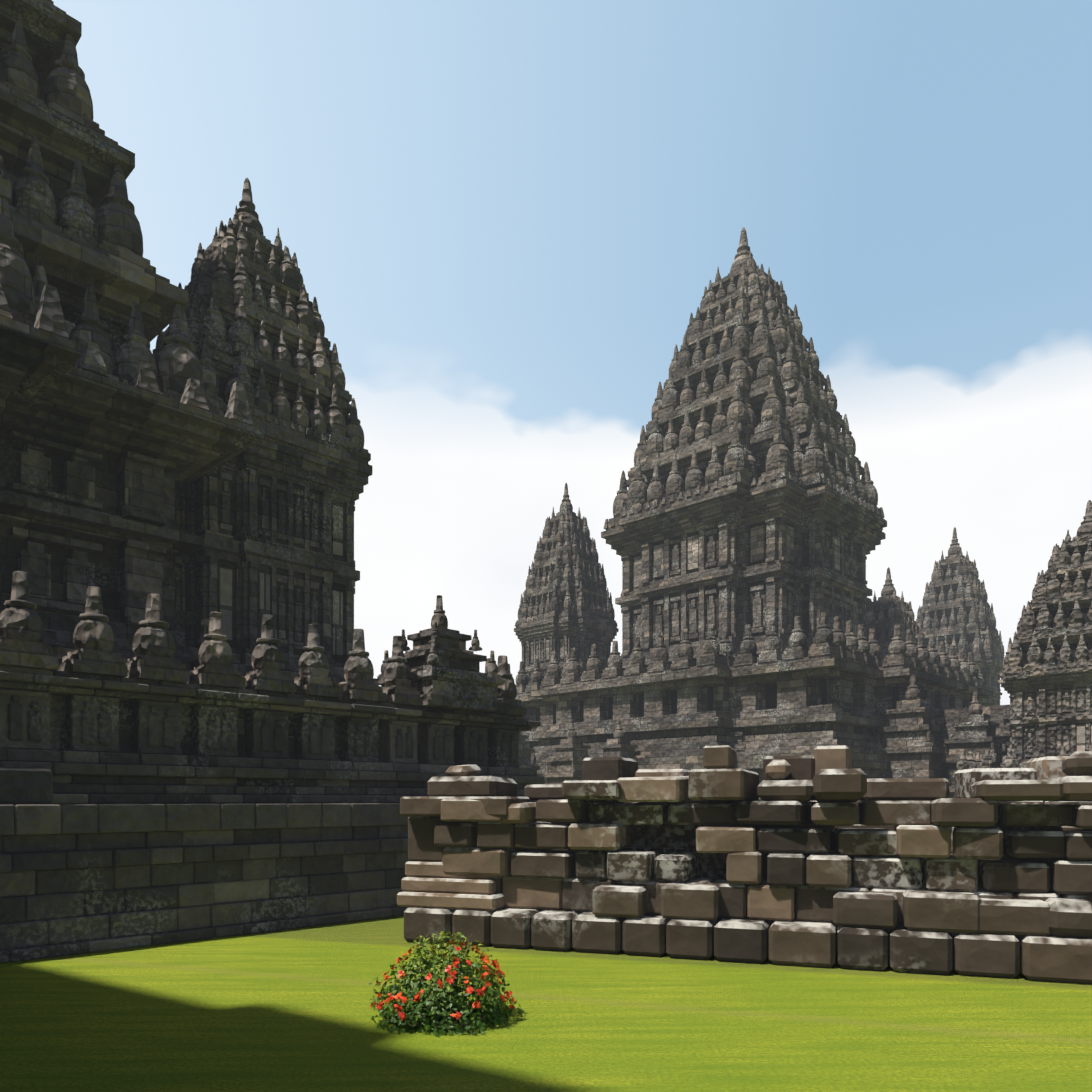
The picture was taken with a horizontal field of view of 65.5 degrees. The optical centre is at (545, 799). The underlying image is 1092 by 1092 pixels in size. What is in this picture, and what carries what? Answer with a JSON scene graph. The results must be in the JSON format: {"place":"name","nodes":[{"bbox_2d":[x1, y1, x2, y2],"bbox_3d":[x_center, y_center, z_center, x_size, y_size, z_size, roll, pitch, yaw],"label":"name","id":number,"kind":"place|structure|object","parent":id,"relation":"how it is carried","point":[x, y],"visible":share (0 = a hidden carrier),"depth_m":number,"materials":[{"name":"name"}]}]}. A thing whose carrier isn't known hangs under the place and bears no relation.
{"place":"outdoors","nodes":[
{"label":"outdoors","id":0,"kind":"place"},
{"bbox_2d":[0,915,1091,1091],"bbox_3d":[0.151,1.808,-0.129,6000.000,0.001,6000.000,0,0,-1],"label":"lawn","id":1,"kind":"structure","parent":0,"point":[286,1010],"depth_m":6.78,"materials":[{"name":"green plant"}]},
{"bbox_2d":[0,665,544,962],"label":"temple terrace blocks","id":2,"kind":"structure","parent":1,"relation":"on","point":[306,825],"depth_m":11.23,"materials":[{"name":"grey stone"}]},
{"bbox_2d":[0,571,526,803],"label":"balustrade","id":3,"kind":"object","parent":2,"relation":"on","point":[438,666],"visible":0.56,"depth_m":12.22,"materials":[{"name":"grey stone"}]},
{"bbox_2d":[0,0,263,675],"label":"temple","id":4,"kind":"structure","parent":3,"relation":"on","point":[115,434],"depth_m":13.29,"materials":[{"name":"black stone"}]},
{"bbox_2d":[152,178,371,681],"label":"temple tower","id":5,"kind":"structure","parent":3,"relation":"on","point":[269,518],"depth_m":16.71,"materials":[{"name":"black stone"}]},
{"bbox_2d":[395,1007,493,1031],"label":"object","id":6,"kind":"object","parent":1,"relation":"on","point":[439,1020],"visible":0.05,"depth_m":6.98,"materials":[{"name":"brown"}]},
{"bbox_2d":[369,930,522,1037],"bbox_3d":[-0.827,1.443,7.029,1.270,0.747,1.141,0,0,-1],"label":"flower bush","id":7,"kind":"object","parent":1,"relation":"on","point":[440,994],"visible":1,"depth_m":6.76,"materials":[{"name":"green plant"}]},
{"bbox_2d":[514,483,618,682],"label":"temple","id":8,"kind":"structure","parent":1,"relation":"on","point":[565,606],"depth_m":52.43,"materials":[{"name":"black stone"}]},
{"bbox_2d":[397,745,1091,983],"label":"stone wall","id":9,"kind":"structure","parent":1,"relation":"on","point":[986,872],"depth_m":9.64,"materials":[{"name":"grey stone"}]},
{"bbox_2d":[508,227,1009,800],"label":"temple","id":10,"kind":"structure","parent":1,"relation":"on","point":[742,535],"depth_m":40.76,"materials":[{"name":"black stone"}]},
{"bbox_2d":[518,675,1009,797],"bbox_3d":[15.052,-1.656,35.210,36.824,6.928,5.145,0,0,8],"label":"shrine row","id":11,"kind":"object","parent":1,"relation":"on","point":[912,740],"visible":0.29,"depth_m":34.34,"materials":[{"name":"black stone"}]},
{"bbox_2d":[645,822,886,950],"bbox_3d":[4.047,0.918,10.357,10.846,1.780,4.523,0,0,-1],"label":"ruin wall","id":12,"kind":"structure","parent":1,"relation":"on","point":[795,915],"depth_m":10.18,"materials":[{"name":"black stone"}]},
{"bbox_2d":[866,567,927,659],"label":"temple","id":13,"kind":"structure","parent":1,"relation":"on","point":[888,610],"depth_m":50.94,"materials":[{"name":"black stone"}]},
{"bbox_2d":[948,500,1091,797],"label":"temple","id":14,"kind":"structure","parent":1,"relation":"on","point":[1045,681],"depth_m":28.80,"materials":[{"name":"black stone"}]},
{"bbox_2d":[52,0,1091,704],"label":"sky","id":15,"kind":"structure","parent":0,"point":[505,222],"materials":[{"name":"blue"}]},
{"bbox_2d":[916,527,1003,704],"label":"temple","id":16,"kind":"structure","parent":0,"point":[955,609],"depth_m":67.27,"materials":[{"name":"black stone"}]}
]}

